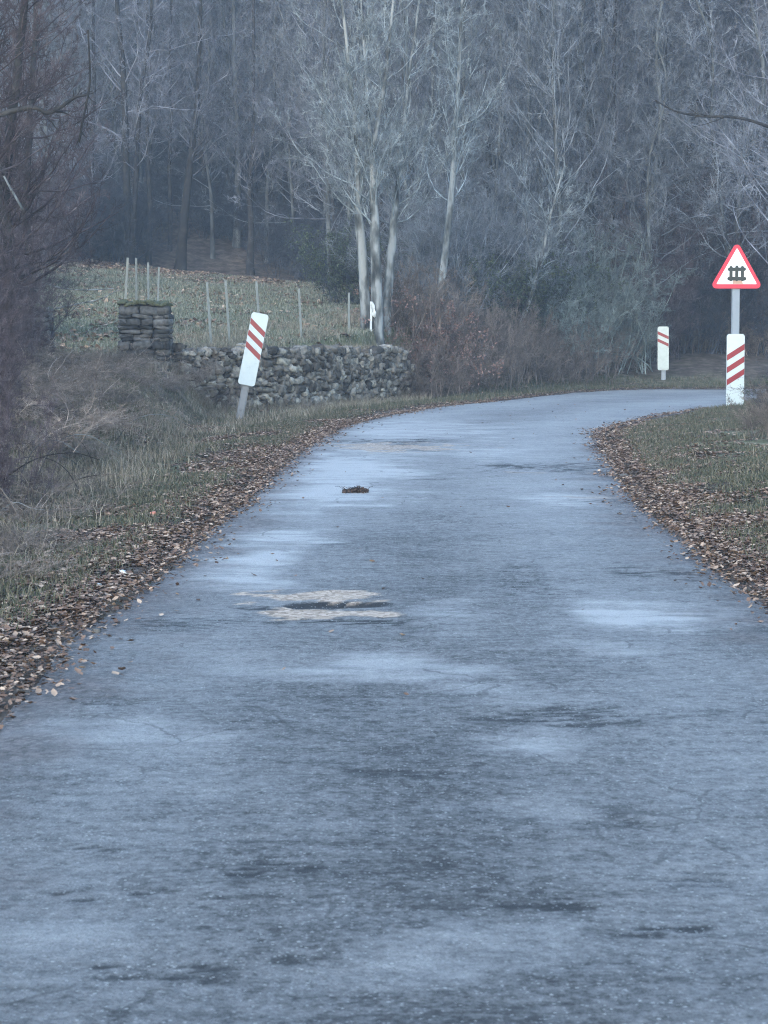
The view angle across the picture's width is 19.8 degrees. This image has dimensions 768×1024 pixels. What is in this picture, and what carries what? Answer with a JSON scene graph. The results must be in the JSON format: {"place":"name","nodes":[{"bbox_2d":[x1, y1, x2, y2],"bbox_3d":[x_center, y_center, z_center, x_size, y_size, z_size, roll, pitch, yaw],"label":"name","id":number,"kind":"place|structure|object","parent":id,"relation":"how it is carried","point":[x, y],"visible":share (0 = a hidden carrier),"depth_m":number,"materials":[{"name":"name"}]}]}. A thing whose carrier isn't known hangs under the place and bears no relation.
{"place":"outdoors","nodes":[
{"label":"outdoors","id":0,"kind":"place"},
{"bbox_2d":[0,389,767,1023],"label":"road","id":1,"kind":"structure","parent":0,"point":[536,795],"depth_m":8.04,"materials":[{"name":"asphalt"}]},
{"bbox_2d":[0,0,767,722],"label":"ground","id":2,"kind":"structure","parent":0,"point":[686,364],"depth_m":59.97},
{"bbox_2d":[0,219,41,368],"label":"thorn bush","id":3,"kind":"object","parent":2,"relation":"on","point":[4,308],"visible":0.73,"depth_m":27.60,"materials":[{"name":"plant"}]},
{"bbox_2d":[0,279,51,433],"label":"thorn bush","id":4,"kind":"object","parent":2,"relation":"on","point":[16,371],"visible":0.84,"depth_m":22.77,"materials":[{"name":"plant"}]},
{"bbox_2d":[0,274,62,374],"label":"thorn bush","id":5,"kind":"object","parent":2,"relation":"on","point":[29,336],"visible":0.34,"depth_m":30.89,"materials":[{"name":"plant"}]},
{"bbox_2d":[0,0,77,301],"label":"hawthorn tree","id":6,"kind":"object","parent":2,"relation":"on","point":[6,9],"visible":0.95,"depth_m":30.87,"materials":[{"name":"brown plant"}]},
{"bbox_2d":[0,224,77,359],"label":"thorn bush","id":7,"kind":"object","parent":2,"relation":"on","point":[33,304],"visible":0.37,"depth_m":32.80,"materials":[{"name":"plant"}]},
{"bbox_2d":[14,232,66,356],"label":"thorn bush","id":8,"kind":"object","parent":2,"relation":"on","point":[42,313],"visible":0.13,"depth_m":36.30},
{"bbox_2d":[0,367,82,514],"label":"thorn bush","id":9,"kind":"object","parent":2,"relation":"on","point":[6,463],"visible":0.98,"depth_m":19.09,"materials":[{"name":"plant"}]},
{"bbox_2d":[0,531,107,587],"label":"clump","id":10,"kind":"object","parent":2,"relation":"on","point":[26,562],"visible":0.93,"depth_m":13.68,"materials":[{"name":"plant"}]},
{"bbox_2d":[14,216,99,333],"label":"thorn bush","id":11,"kind":"object","parent":2,"relation":"on","point":[64,299],"visible":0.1,"depth_m":44.65,"materials":[{"name":"plant"}]},
{"bbox_2d":[0,0,116,301],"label":"hawthorn tree","id":12,"kind":"object","parent":2,"relation":"on","point":[55,64],"visible":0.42,"depth_m":42.37,"materials":[{"name":"brown plant"}]},
{"bbox_2d":[0,0,116,214],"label":"forest tree","id":13,"kind":"object","parent":2,"relation":"on","point":[45,128],"visible":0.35,"depth_m":75.92,"materials":[{"name":"grey plant"}]},
{"bbox_2d":[0,517,117,559],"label":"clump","id":14,"kind":"object","parent":2,"relation":"on","point":[73,545],"visible":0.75,"depth_m":15.29,"materials":[{"name":"plant"}]},
{"bbox_2d":[0,0,128,331],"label":"hawthorn tree","id":15,"kind":"object","parent":2,"relation":"on","point":[7,208],"visible":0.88,"depth_m":34.52,"materials":[{"name":"brown plant"}]},
{"bbox_2d":[0,509,131,552],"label":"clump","id":16,"kind":"object","parent":2,"relation":"on","point":[30,529],"visible":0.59,"depth_m":16.04,"materials":[{"name":"plant"}]},
{"bbox_2d":[1,342,134,427],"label":"bramble bush","id":17,"kind":"object","parent":2,"relation":"on","point":[57,386],"visible":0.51,"depth_m":25.95,"materials":[{"name":"plant"}]},
{"bbox_2d":[17,128,119,261],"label":"thorn bush","id":18,"kind":"object","parent":2,"relation":"on","point":[81,200],"visible":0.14,"depth_m":75.23,"materials":[{"name":"plant"}]},
{"bbox_2d":[9,451,133,496],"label":"bramble bush","id":19,"kind":"object","parent":2,"relation":"on","point":[95,482],"visible":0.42,"depth_m":21.06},
{"bbox_2d":[0,0,145,222],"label":"forest tree","id":20,"kind":"object","parent":2,"relation":"on","point":[82,53],"visible":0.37,"depth_m":82.48,"materials":[{"name":"grey plant"}]},
{"bbox_2d":[17,110,142,206],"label":"undergrowth bush","id":21,"kind":"object","parent":2,"relation":"on","point":[104,158],"visible":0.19,"depth_m":84.41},
{"bbox_2d":[0,461,162,522],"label":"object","id":22,"kind":"object","parent":2,"relation":"on","point":[19,507],"visible":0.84,"depth_m":18.51,"materials":[{"name":"plant"}]},
{"bbox_2d":[0,331,174,398],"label":"bramble bush","id":23,"kind":"object","parent":2,"relation":"on","point":[74,372],"visible":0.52,"depth_m":28.81,"materials":[{"name":"plant"}]},
{"bbox_2d":[29,428,145,462],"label":"bramble bush","id":24,"kind":"object","parent":2,"relation":"on","point":[81,451],"visible":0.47,"depth_m":24.43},
{"bbox_2d":[0,374,176,451],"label":"bramble bush","id":25,"kind":"object","parent":2,"relation":"on","point":[101,420],"visible":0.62,"depth_m":23.04,"materials":[{"name":"plant"}]},
{"bbox_2d":[9,365,181,421],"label":"bramble bush","id":26,"kind":"object","parent":2,"relation":"on","point":[76,405],"visible":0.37,"depth_m":26.90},
{"bbox_2d":[13,343,184,397],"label":"bramble bush","id":27,"kind":"object","parent":2,"relation":"on","point":[77,367],"visible":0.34,"depth_m":30.54,"materials":[{"name":"plant"}]},
{"bbox_2d":[64,399,197,434],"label":"bramble bush","id":28,"kind":"object","parent":2,"relation":"on","point":[120,418],"visible":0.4,"depth_m":28.02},
{"bbox_2d":[116,298,173,371],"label":"stone pillar","id":29,"kind":"structure","parent":2,"relation":"on","point":[147,318],"depth_m":38.77,"materials":[{"name":"stone"}]},
{"bbox_2d":[116,0,185,264],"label":"oak tree","id":30,"kind":"object","parent":2,"relation":"on","point":[148,256],"visible":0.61,"depth_m":79.11,"materials":[{"name":"grey plant"}]},
{"bbox_2d":[85,93,217,176],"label":"undergrowth bush","id":31,"kind":"object","parent":2,"relation":"on","point":[159,149],"visible":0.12,"depth_m":90.69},
{"bbox_2d":[134,0,221,251],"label":"oak tree","id":32,"kind":"object","parent":2,"relation":"on","point":[170,215],"visible":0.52,"depth_m":81.05,"materials":[{"name":"grey plant"}]},
{"bbox_2d":[135,128,224,204],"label":"undergrowth bush","id":33,"kind":"object","parent":2,"relation":"on","point":[162,181],"visible":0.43,"depth_m":86.83,"materials":[{"name":"plant"}]},
{"bbox_2d":[140,0,246,270],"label":"oak tree","id":34,"kind":"object","parent":2,"relation":"on","point":[181,258],"visible":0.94,"depth_m":78.08,"materials":[{"name":"grey plant"}]},
{"bbox_2d":[158,167,252,238],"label":"undergrowth bush","id":35,"kind":"object","parent":2,"relation":"on","point":[222,198],"visible":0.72,"depth_m":82.80,"materials":[{"name":"plant"}]},
{"bbox_2d":[109,0,336,247],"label":"forest tree","id":36,"kind":"object","parent":2,"relation":"on","point":[237,167],"visible":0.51,"depth_m":82.17,"materials":[{"name":"grey plant"}]},
{"bbox_2d":[37,257,451,414],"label":"field grass","id":37,"kind":"structure","parent":2,"relation":"on","point":[231,286],"depth_m":56.55,"materials":[{"name":"plant"}]},
{"bbox_2d":[207,0,295,274],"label":"oak tree","id":38,"kind":"object","parent":2,"relation":"on","point":[250,244],"visible":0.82,"depth_m":79.00,"materials":[{"name":"grey plant"}]},
{"bbox_2d":[236,312,267,418],"bbox_3d":[-2.392,-2.351,38.552,0.300,2.294,0.140,11,2,-5],"label":"countdown board","id":39,"kind":"object","parent":2,"relation":"on","point":[252,351],"visible":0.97,"depth_m":38.47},
{"bbox_2d":[214,178,319,260],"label":"undergrowth bush","id":40,"kind":"object","parent":2,"relation":"on","point":[287,208],"visible":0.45,"depth_m":80.85,"materials":[{"name":"plant"}]},
{"bbox_2d":[193,0,341,275],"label":"forest tree","id":41,"kind":"object","parent":2,"relation":"on","point":[289,164],"visible":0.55,"depth_m":79.82,"materials":[{"name":"grey plant"}]},
{"bbox_2d":[38,254,501,411],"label":"field leaves","id":42,"kind":"object","parent":2,"relation":"on","point":[163,271],"visible":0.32,"depth_m":59.99,"materials":[{"name":"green plant"}]},
{"bbox_2d":[220,0,336,262],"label":"forest tree","id":43,"kind":"object","parent":2,"relation":"on","point":[269,177],"visible":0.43,"depth_m":80.50,"materials":[{"name":"grey plant"}]},
{"bbox_2d":[172,340,421,408],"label":"stone wall","id":44,"kind":"structure","parent":2,"relation":"on","point":[298,374],"depth_m":42.53,"materials":[{"name":"stone"}]},
{"bbox_2d":[237,183,368,281],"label":"undergrowth bush","id":45,"kind":"object","parent":2,"relation":"on","point":[283,241],"visible":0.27,"depth_m":78.85,"materials":[{"name":"plant"}]},
{"bbox_2d":[222,0,410,269],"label":"forest tree","id":46,"kind":"object","parent":2,"relation":"on","point":[302,176],"visible":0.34,"depth_m":75.37,"materials":[{"name":"grey plant"}]},
{"bbox_2d":[236,0,398,289],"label":"ash tree","id":47,"kind":"object","parent":2,"relation":"on","point":[327,215],"visible":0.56,"depth_m":66.73,"materials":[{"name":"grey plant"}]},
{"bbox_2d":[254,152,382,238],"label":"undergrowth bush","id":48,"kind":"object","parent":2,"relation":"on","point":[317,199],"visible":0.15,"depth_m":82.98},
{"bbox_2d":[248,0,399,278],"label":"forest tree","id":49,"kind":"object","parent":2,"relation":"on","point":[301,159],"visible":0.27,"depth_m":79.18,"materials":[{"name":"grey plant"}]},
{"bbox_2d":[268,200,387,282],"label":"undergrowth bush","id":50,"kind":"object","parent":2,"relation":"on","point":[294,260],"visible":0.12,"depth_m":76.39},
{"bbox_2d":[283,210,416,305],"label":"ivy bush","id":51,"kind":"object","parent":2,"relation":"on","point":[340,279],"visible":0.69,"depth_m":59.24,"materials":[{"name":"green plant"}]},
{"bbox_2d":[258,0,471,345],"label":"birch tree","id":52,"kind":"object","parent":2,"relation":"on","point":[374,177],"visible":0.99,"depth_m":47.73,"materials":[{"name":"grey plant"}]},
{"bbox_2d":[294,0,442,302],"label":"ash tree","id":53,"kind":"object","parent":2,"relation":"on","point":[308,109],"visible":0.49,"depth_m":60.77,"materials":[{"name":"grey plant"}]},
{"bbox_2d":[317,0,431,290],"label":"ash tree","id":54,"kind":"object","parent":2,"relation":"on","point":[369,86],"visible":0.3,"depth_m":59.29,"materials":[{"name":"grey plant"}]},
{"bbox_2d":[319,0,433,292],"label":"ash tree","id":55,"kind":"object","parent":2,"relation":"on","point":[391,102],"visible":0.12,"depth_m":64.83,"materials":[{"name":"grey plant"}]},
{"bbox_2d":[0,321,767,729],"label":"leaf litter","id":56,"kind":"object","parent":2,"relation":"on","point":[648,481],"visible":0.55,"depth_m":18.15,"materials":[{"name":"plant"}]},
{"bbox_2d":[0,326,767,640],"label":"verge grass","id":57,"kind":"structure","parent":2,"relation":"on","point":[693,427],"depth_m":23.68,"materials":[{"name":"plant"}]},
{"bbox_2d":[0,307,767,576],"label":"dry grass","id":58,"kind":"structure","parent":2,"relation":"on","point":[149,457],"depth_m":31.75,"materials":[{"name":"plant"}]},
{"bbox_2d":[0,414,767,724],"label":"leaf mould","id":59,"kind":"object","parent":2,"relation":"on","point":[632,472],"visible":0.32,"depth_m":17.56,"materials":[{"name":"plant"}]},
{"bbox_2d":[345,252,458,337],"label":"shrub","id":60,"kind":"object","parent":2,"relation":"on","point":[396,310],"visible":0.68,"depth_m":48.92,"materials":[{"name":"plant"}]},
{"bbox_2d":[334,0,480,275],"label":"ash tree","id":61,"kind":"object","parent":2,"relation":"on","point":[398,29],"visible":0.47,"depth_m":57.00,"materials":[{"name":"grey plant"}]},
{"bbox_2d":[353,271,506,393],"bbox_3d":[0.809,-3.907,49.213,3.345,2.962,3.378,-1,5,-11],"label":"oak bush","id":62,"kind":"object","parent":2,"relation":"on","point":[423,340],"visible":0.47,"depth_m":48.90,"materials":[{"name":"brown plant"}]},
{"bbox_2d":[392,335,480,398],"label":"shrub","id":63,"kind":"object","parent":2,"relation":"on","point":[419,387],"visible":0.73,"depth_m":47.93,"materials":[{"name":"plant"}]},
{"bbox_2d":[357,0,523,254],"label":"ash tree","id":64,"kind":"object","parent":2,"relation":"on","point":[433,95],"visible":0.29,"depth_m":61.20,"materials":[{"name":"grey plant"}]},
{"bbox_2d":[392,258,488,333],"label":"shrub","id":65,"kind":"object","parent":2,"relation":"on","point":[454,300],"visible":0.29,"depth_m":50.40,"materials":[{"name":"plant"}]},
{"bbox_2d":[410,333,487,396],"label":"shrub","id":66,"kind":"object","parent":2,"relation":"on","point":[445,390],"visible":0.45,"depth_m":48.65,"materials":[{"name":"plant"}]},
{"bbox_2d":[326,159,572,309],"bbox_3d":[1.737,-6.869,56.228,5.646,4.571,4.695,-3,6,-31],"label":"thicket","id":67,"kind":"object","parent":2,"relation":"on","point":[485,223],"visible":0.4,"depth_m":56.20,"materials":[{"name":"plant"}]},
{"bbox_2d":[346,162,556,322],"bbox_3d":[1.577,-6.756,54.805,5.019,4.063,4.173,-1,5,-6],"label":"thicket","id":68,"kind":"object","parent":2,"relation":"on","point":[427,244],"visible":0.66,"depth_m":54.23,"materials":[{"name":"plant"}]},
{"bbox_2d":[392,0,514,319],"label":"birch tree","id":69,"kind":"object","parent":2,"relation":"on","point":[457,101],"visible":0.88,"depth_m":52.43,"materials":[{"name":"grey plant"}]},
{"bbox_2d":[407,300,499,390],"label":"oak bush","id":70,"kind":"object","parent":2,"relation":"on","point":[459,330],"visible":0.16,"depth_m":49.80,"materials":[{"name":"brown plant"}]},
{"bbox_2d":[425,310,517,394],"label":"shrub","id":71,"kind":"object","parent":2,"relation":"on","point":[487,362],"visible":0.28,"depth_m":50.11,"materials":[{"name":"plant"}]},
{"bbox_2d":[407,0,546,280],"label":"ash tree","id":72,"kind":"object","parent":2,"relation":"on","point":[463,81],"visible":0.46,"depth_m":58.98,"materials":[{"name":"grey plant"}]},
{"bbox_2d":[397,230,566,334],"bbox_3d":[2.431,-5.733,56.132,4.306,2.953,4.409,3,6,34],"label":"ivy bush","id":73,"kind":"object","parent":2,"relation":"on","point":[514,283],"visible":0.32,"depth_m":55.30,"materials":[{"name":"green plant"}]},
{"bbox_2d":[435,297,530,392],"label":"shrub","id":74,"kind":"object","parent":2,"relation":"on","point":[502,350],"visible":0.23,"depth_m":51.30,"materials":[{"name":"plant"}]},
{"bbox_2d":[394,0,582,255],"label":"ash tree","id":75,"kind":"object","parent":2,"relation":"on","point":[516,83],"visible":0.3,"depth_m":64.47,"materials":[{"name":"grey plant"}]},
{"bbox_2d":[431,0,549,250],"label":"ash tree","id":76,"kind":"object","parent":2,"relation":"on","point":[493,148],"visible":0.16,"depth_m":65.05,"materials":[{"name":"grey plant"}]},
{"bbox_2d":[446,294,555,390],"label":"shrub","id":77,"kind":"object","parent":2,"relation":"on","point":[517,346],"visible":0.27,"depth_m":51.90,"materials":[{"name":"plant"}]},
{"bbox_2d":[457,13,555,256],"bbox_3d":[3.408,-8.948,59.773,2.403,9.068,2.823,3,6,35],"label":"young tree","id":78,"kind":"object","parent":2,"relation":"on","point":[499,107],"visible":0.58,"depth_m":59.34,"materials":[{"name":"grey plant"}]},
{"bbox_2d":[460,304,560,382],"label":"shrub","id":79,"kind":"object","parent":2,"relation":"on","point":[521,348],"visible":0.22,"depth_m":53.99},
{"bbox_2d":[429,201,600,327],"bbox_3d":[3.409,-6.434,59.870,5.019,4.063,4.173,4,7,42],"label":"thicket","id":80,"kind":"object","parent":2,"relation":"on","point":[561,269],"visible":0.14,"depth_m":59.13,"materials":[{"name":"plant"}]},
{"bbox_2d":[446,234,584,327],"bbox_3d":[2.748,-5.893,58.199,4.641,3.109,4.532,1,5,17],"label":"ivy bush","id":81,"kind":"object","parent":2,"relation":"on","point":[539,300],"visible":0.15,"depth_m":57.70,"materials":[{"name":"green plant"}]},
{"bbox_2d":[481,119,568,333],"bbox_3d":[3.550,-6.812,56.789,2.654,6.487,2.548,3,6,35],"label":"young tree","id":82,"kind":"object","parent":2,"relation":"on","point":[523,188],"visible":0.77,"depth_m":56.50,"materials":[{"name":"grey plant"}]},
{"bbox_2d":[482,308,572,384],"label":"shrub","id":83,"kind":"object","parent":2,"relation":"on","point":[542,356],"visible":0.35,"depth_m":54.97,"materials":[{"name":"plant"}]},
{"bbox_2d":[454,0,604,261],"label":"ash tree","id":84,"kind":"object","parent":2,"relation":"on","point":[530,129],"visible":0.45,"depth_m":62.47,"materials":[{"name":"grey plant"}]},
{"bbox_2d":[430,0,647,313],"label":"ash tree","id":85,"kind":"object","parent":2,"relation":"on","point":[556,150],"visible":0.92,"depth_m":59.23,"materials":[{"name":"grey plant"}]},
{"bbox_2d":[479,0,618,238],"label":"ash tree","id":86,"kind":"object","parent":2,"relation":"on","point":[550,206],"visible":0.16,"depth_m":65.74,"materials":[{"name":"grey plant"}]},
{"bbox_2d":[504,133,601,325],"bbox_3d":[4.278,-6.510,56.018,2.563,6.186,2.322,0,5,0],"label":"young tree","id":87,"kind":"object","parent":2,"relation":"on","point":[543,245],"visible":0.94,"depth_m":55.63,"materials":[{"name":"grey plant"}]},
{"bbox_2d":[520,245,627,346],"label":"ivy bush","id":88,"kind":"object","parent":2,"relation":"on","point":[587,286],"visible":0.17,"depth_m":58.95,"materials":[{"name":"green plant"}]},
{"bbox_2d":[532,316,617,384],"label":"shrub","id":89,"kind":"object","parent":2,"relation":"on","point":[580,365],"visible":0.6,"depth_m":56.94,"materials":[{"name":"plant"}]},
{"bbox_2d":[533,272,643,372],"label":"lichen shrub","id":90,"kind":"object","parent":2,"relation":"on","point":[569,307],"visible":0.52,"depth_m":58.77,"materials":[{"name":"plant"}]},
{"bbox_2d":[549,316,639,383],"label":"shrub","id":91,"kind":"object","parent":2,"relation":"on","point":[599,361],"visible":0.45,"depth_m":58.24,"materials":[{"name":"plant"}]},
{"bbox_2d":[492,0,705,312],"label":"alder tree","id":92,"kind":"object","parent":2,"relation":"on","point":[588,136],"visible":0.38,"depth_m":64.32,"materials":[{"name":"grey plant"}]},
{"bbox_2d":[511,219,695,374],"bbox_3d":[5.797,-5.896,59.965,5.977,4.283,5.629,-1,5,-12],"label":"lichen shrub","id":93,"kind":"object","parent":2,"relation":"on","point":[626,295],"visible":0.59,"depth_m":59.84,"materials":[{"name":"plant"}]},
{"bbox_2d":[554,199,716,360],"bbox_3d":[7.251,-6.594,62.522,4.802,4.552,5.746,-2,5,-23],"label":"thicket","id":94,"kind":"object","parent":2,"relation":"on","point":[677,307],"visible":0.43,"depth_m":61.80,"materials":[{"name":"plant"}]},
{"bbox_2d":[517,149,767,348],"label":"thicket","id":95,"kind":"object","parent":2,"relation":"on","point":[678,229],"visible":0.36,"depth_m":63.07,"materials":[{"name":"plant"}]},
{"bbox_2d":[536,0,755,268],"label":"alder tree","id":96,"kind":"object","parent":2,"relation":"on","point":[623,107],"visible":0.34,"depth_m":64.90,"materials":[{"name":"grey plant"}]},
{"bbox_2d":[616,0,716,255],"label":"alder tree","id":97,"kind":"object","parent":2,"relation":"on","point":[648,105],"visible":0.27,"depth_m":65.74,"materials":[{"name":"grey plant"}]},
{"bbox_2d":[607,197,767,353],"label":"thicket","id":98,"kind":"object","parent":2,"relation":"on","point":[721,294],"visible":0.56,"depth_m":62.66,"materials":[{"name":"plant"}]},
{"bbox_2d":[615,0,767,222],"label":"alder tree","id":99,"kind":"object","parent":2,"relation":"on","point":[695,87],"visible":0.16,"depth_m":68.47,"materials":[{"name":"grey plant"}]},
{"bbox_2d":[627,160,767,348],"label":"thicket","id":100,"kind":"object","parent":2,"relation":"on","point":[751,249],"visible":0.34,"depth_m":62.93,"materials":[{"name":"plant"}]},
{"bbox_2d":[628,0,767,233],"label":"alder tree","id":101,"kind":"object","parent":2,"relation":"on","point":[742,1],"visible":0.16,"depth_m":67.02,"materials":[{"name":"grey plant"}]},
{"bbox_2d":[651,0,767,264],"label":"alder tree","id":102,"kind":"object","parent":2,"relation":"on","point":[718,38],"visible":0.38,"depth_m":65.34,"materials":[{"name":"grey plant"}]},
{"bbox_2d":[653,0,767,263],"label":"alder tree","id":103,"kind":"object","parent":2,"relation":"on","point":[747,172],"visible":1,"depth_m":54.64,"materials":[{"name":"grey plant"}]},
{"bbox_2d":[665,185,767,354],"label":"thicket","id":104,"kind":"object","parent":2,"relation":"on","point":[763,328],"visible":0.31,"depth_m":62.94,"materials":[{"name":"plant"}]},
{"bbox_2d":[712,245,759,405],"bbox_3d":[6.395,-3.119,40.054,0.877,3.468,0.122,0,5,-3],"label":"crossing sign","id":105,"kind":"object","parent":2,"relation":"on","point":[736,273],"visible":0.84,"depth_m":39.99,"materials":[{"name":"metal"}]},
{"bbox_2d":[725,379,767,441],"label":"weed clump","id":106,"kind":"object","parent":2,"relation":"on","point":[763,420],"visible":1,"depth_m":27.04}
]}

